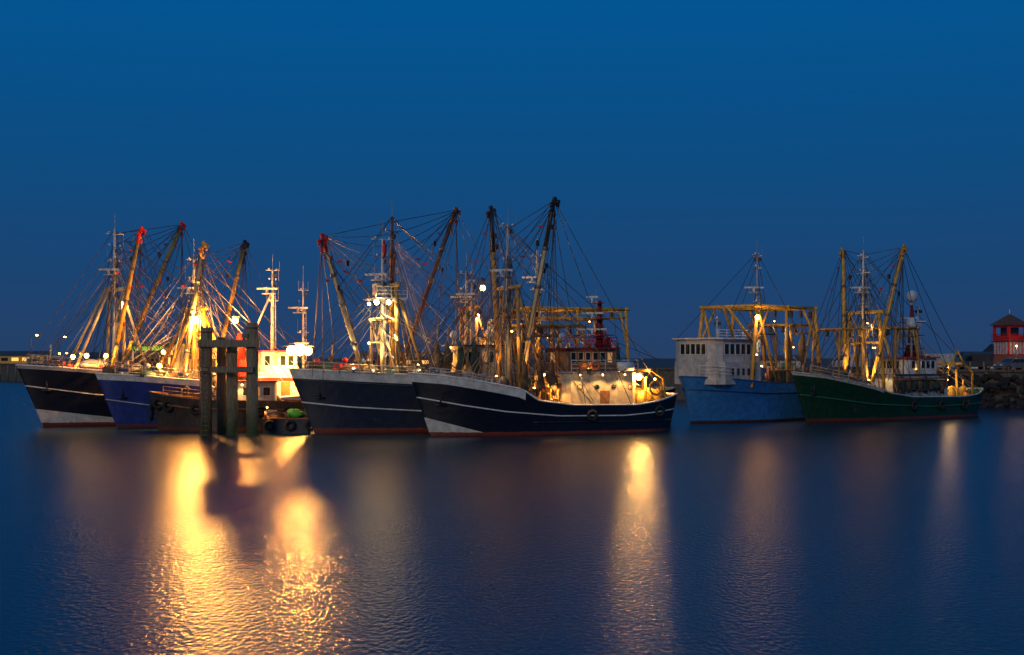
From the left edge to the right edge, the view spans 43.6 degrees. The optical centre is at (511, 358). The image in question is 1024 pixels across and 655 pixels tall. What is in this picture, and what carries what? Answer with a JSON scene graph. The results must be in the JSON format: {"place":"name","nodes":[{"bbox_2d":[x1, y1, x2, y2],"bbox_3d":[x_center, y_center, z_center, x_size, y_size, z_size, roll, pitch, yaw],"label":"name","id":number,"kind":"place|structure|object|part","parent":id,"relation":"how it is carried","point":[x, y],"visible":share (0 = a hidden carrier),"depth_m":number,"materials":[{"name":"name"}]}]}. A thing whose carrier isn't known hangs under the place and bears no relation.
{"place":"outdoors","nodes":[
{"label":"outdoors","id":0,"kind":"place"},
{"bbox_2d":[0,381,1023,654],"bbox_3d":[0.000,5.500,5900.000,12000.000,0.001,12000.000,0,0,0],"label":"water","id":1,"kind":"structure","parent":0,"point":[684,535],"depth_m":38.62,"materials":[{"name":"blue liquid"}]},
{"bbox_2d":[16,214,277,426],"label":"fishing trawler","id":2,"kind":"object","parent":1,"relation":"on","point":[61,394],"visible":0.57,"depth_m":104.30,"materials":[{"name":"metal"}]},
{"bbox_2d":[164,348,216,359],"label":"windows","id":3,"kind":"structure","parent":2,"relation":"in","point":[189,358],"depth_m":108.79,"materials":[{"name":"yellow glass"}]},
{"bbox_2d":[95,240,325,428],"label":"fishing trawler","id":4,"kind":"object","parent":1,"relation":"on","point":[125,391],"visible":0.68,"depth_m":102.10,"materials":[{"name":"metal"}]},
{"bbox_2d":[245,355,293,365],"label":"windows","id":5,"kind":"structure","parent":4,"relation":"in","point":[267,357],"depth_m":106.37,"materials":[{"name":"yellow glass"}]},
{"bbox_2d":[281,382,289,395],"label":"deckhouse door","id":6,"kind":"structure","parent":4,"relation":"in","point":[285,391],"depth_m":106.45,"materials":[{"name":"yellow wood"}]},
{"bbox_2d":[149,375,304,431],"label":"work boat","id":7,"kind":"object","parent":1,"relation":"on","point":[174,410],"visible":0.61,"depth_m":95.87,"materials":[{"name":"grey metal"}]},
{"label":"windows","id":8,"kind":"part","parent":7,"relation":"part of","materials":[{"name":"black glass"}]},
{"bbox_2d":[198,323,259,435],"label":"timber mooring dolphin","id":9,"kind":"object","parent":1,"relation":"in","point":[227,404],"visible":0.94,"depth_m":90.42},
{"bbox_2d":[262,402,312,433],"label":"mooring pontoon","id":10,"kind":"object","parent":1,"relation":"on","point":[293,421],"visible":1,"depth_m":93.43,"materials":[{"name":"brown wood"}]},
{"bbox_2d":[288,207,586,433],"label":"fishing trawler","id":11,"kind":"object","parent":1,"relation":"on","point":[363,396],"visible":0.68,"depth_m":93.71,"materials":[{"name":"metal"}]},
{"bbox_2d":[451,351,493,362],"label":"windows","id":12,"kind":"structure","parent":11,"relation":"in","point":[469,354],"depth_m":96.78,"materials":[{"name":"brown glass"}]},
{"bbox_2d":[1,365,1023,406],"bbox_3d":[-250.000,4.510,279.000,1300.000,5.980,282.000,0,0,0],"label":"quay wall","id":13,"kind":"structure","parent":1,"relation":"in","point":[668,376],"depth_m":170.56,"materials":[{"name":"concrete"}]},
{"bbox_2d":[0,363,1023,401],"bbox_3d":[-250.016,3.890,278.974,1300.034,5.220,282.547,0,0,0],"label":"quay kerb","id":14,"kind":"structure","parent":13,"relation":"on","point":[986,371],"depth_m":157.05,"materials":[{"name":"concrete"}]},
{"bbox_2d":[377,235,675,392],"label":"fishing trawler","id":15,"kind":"object","parent":1,"relation":"on","point":[563,317],"visible":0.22,"depth_m":105.72,"materials":[{"name":"metal"}]},
{"bbox_2d":[481,342,524,352],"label":"windows","id":16,"kind":"structure","parent":15,"relation":"in","point":[484,343],"depth_m":105.08,"materials":[{"name":"orange"}]},
{"bbox_2d":[408,197,677,436],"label":"fishing trawler","id":17,"kind":"object","parent":1,"relation":"on","point":[582,391],"visible":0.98,"depth_m":91.58,"materials":[{"name":"metal"}]},
{"bbox_2d":[536,392,544,399],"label":"casing door","id":18,"kind":"structure","parent":17,"relation":"in","point":[541,398],"depth_m":91.59,"materials":[{"name":"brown wood"}]},
{"bbox_2d":[546,352,612,400],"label":"windows","id":19,"kind":"structure","parent":17,"relation":"in","point":[573,354],"depth_m":93.21,"materials":[{"name":"black glass"}]},
{"bbox_2d":[600,391,608,403],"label":"deckhouse door","id":20,"kind":"structure","parent":17,"relation":"in","point":[605,394],"depth_m":92.96,"materials":[{"name":"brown wood"}]},
{"bbox_2d":[672,252,821,422],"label":"fishing trawler","id":21,"kind":"object","parent":1,"relation":"on","point":[724,380],"visible":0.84,"depth_m":109.52,"materials":[{"name":"blue metal"}]},
{"bbox_2d":[680,343,754,374],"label":"windows","id":22,"kind":"structure","parent":21,"relation":"in","point":[700,347],"depth_m":108.42,"materials":[{"name":"black glass"}]},
{"bbox_2d":[791,236,983,421],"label":"fishing trawler","id":23,"kind":"object","parent":1,"relation":"on","point":[910,384],"visible":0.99,"depth_m":113.39,"materials":[{"name":"metal"}]},
{"bbox_2d":[880,360,934,368],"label":"windows","id":24,"kind":"structure","parent":23,"relation":"in","point":[912,361],"depth_m":116.33,"materials":[{"name":"black glass"}]},
{"bbox_2d":[948,373,1023,408],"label":"rock revetment","id":25,"kind":"object","parent":1,"relation":"in","point":[1003,383],"visible":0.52,"depth_m":142.82,"materials":[{"name":"grey stone"}]},
{"bbox_2d":[0,0,1023,357],"label":"sky","id":26,"kind":"structure","parent":0,"point":[677,142],"materials":[{"name":"blue"}]},
{"bbox_2d":[53,358,992,369],"bbox_3d":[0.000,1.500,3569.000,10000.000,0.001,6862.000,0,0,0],"label":"quay ground","id":27,"kind":"structure","parent":0,"point":[659,363],"depth_m":448.65,"materials":[{"name":"concrete"}]},
{"bbox_2d":[0,351,53,363],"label":"harbour shed","id":28,"kind":"structure","parent":27,"relation":"on","point":[14,357],"depth_m":341.50,"materials":[{"name":"orange"}]},
{"bbox_2d":[1,357,39,360],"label":"windows","id":29,"kind":"structure","parent":28,"relation":"in","point":[2,358],"depth_m":341.45,"materials":[{"name":"yellow glass"}]},
{"bbox_2d":[81,352,142,363],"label":"harbour shed","id":30,"kind":"structure","parent":27,"relation":"on","point":[95,355],"depth_m":327.39,"materials":[{"name":"concrete"}]},
{"bbox_2d":[127,346,163,364],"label":"fish market canopy","id":31,"kind":"object","parent":27,"relation":"on","point":[146,348],"visible":0.1,"depth_m":246.99,"materials":[{"name":"green"}]},
{"bbox_2d":[143,351,163,363],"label":"harbour shed","id":32,"kind":"structure","parent":27,"relation":"on","point":[147,359],"depth_m":336.00,"materials":[{"name":"brick"}]},
{"bbox_2d":[349,351,443,366],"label":"harbour shed","id":33,"kind":"structure","parent":27,"relation":"on","point":[375,361],"depth_m":229.27,"materials":[{"name":"brick"}]},
{"bbox_2d":[354,360,428,363],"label":"windows","id":34,"kind":"structure","parent":33,"relation":"in","point":[374,361],"depth_m":227.85,"materials":[{"name":"orange glass"}]},
{"bbox_2d":[755,355,806,367],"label":"harbour shed","id":35,"kind":"structure","parent":27,"relation":"on","point":[781,359],"depth_m":173.93,"materials":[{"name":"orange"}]},
{"bbox_2d":[766,362,792,366],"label":"windows","id":36,"kind":"structure","parent":35,"relation":"in","point":[768,363],"depth_m":174.18,"materials":[{"name":"black"}]},
{"bbox_2d":[781,363,795,367],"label":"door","id":37,"kind":"structure","parent":35,"relation":"in","point":[783,364],"depth_m":173.17,"materials":[{"name":"grey metal"}]},
{"bbox_2d":[832,354,870,368],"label":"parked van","id":38,"kind":"object","parent":27,"relation":"on","point":[851,358],"visible":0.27,"depth_m":165.26,"materials":[{"name":"white metal"}]},
{"bbox_2d":[921,354,954,368],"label":"parked van","id":39,"kind":"object","parent":27,"relation":"on","point":[948,357],"visible":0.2,"depth_m":157.45,"materials":[{"name":"white metal"}]},
{"bbox_2d":[955,354,994,368],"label":"parked van","id":40,"kind":"object","parent":27,"relation":"on","point":[976,360],"visible":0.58,"depth_m":165.34,"materials":[{"name":"grey metal"}]},
{"bbox_2d":[993,358,1023,369],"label":"parked car","id":41,"kind":"object","parent":27,"relation":"on","point":[1010,363],"visible":0.85,"depth_m":146.71,"materials":[{"name":"metal"}]},
{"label":"windows","id":42,"kind":"part","parent":41,"relation":"part of","materials":[{"name":"black glass"}]},
{"bbox_2d":[943,362,998,369],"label":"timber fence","id":43,"kind":"object","parent":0,"point":[970,365],"visible":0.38,"depth_m":149.69,"materials":[{"name":"wood"}]},
{"bbox_2d":[983,344,993,350],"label":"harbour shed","id":44,"kind":"structure","parent":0,"point":[990,347],"depth_m":205.17,"materials":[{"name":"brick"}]},
{"bbox_2d":[955,351,1023,367],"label":"harbour shed","id":45,"kind":"structure","parent":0,"point":[975,352],"depth_m":189.52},
{"bbox_2d":[989,309,1023,369],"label":"lookout tower","id":46,"kind":"structure","parent":0,"point":[1009,340],"depth_m":159.07,"materials":[{"name":"wood"}]}
]}

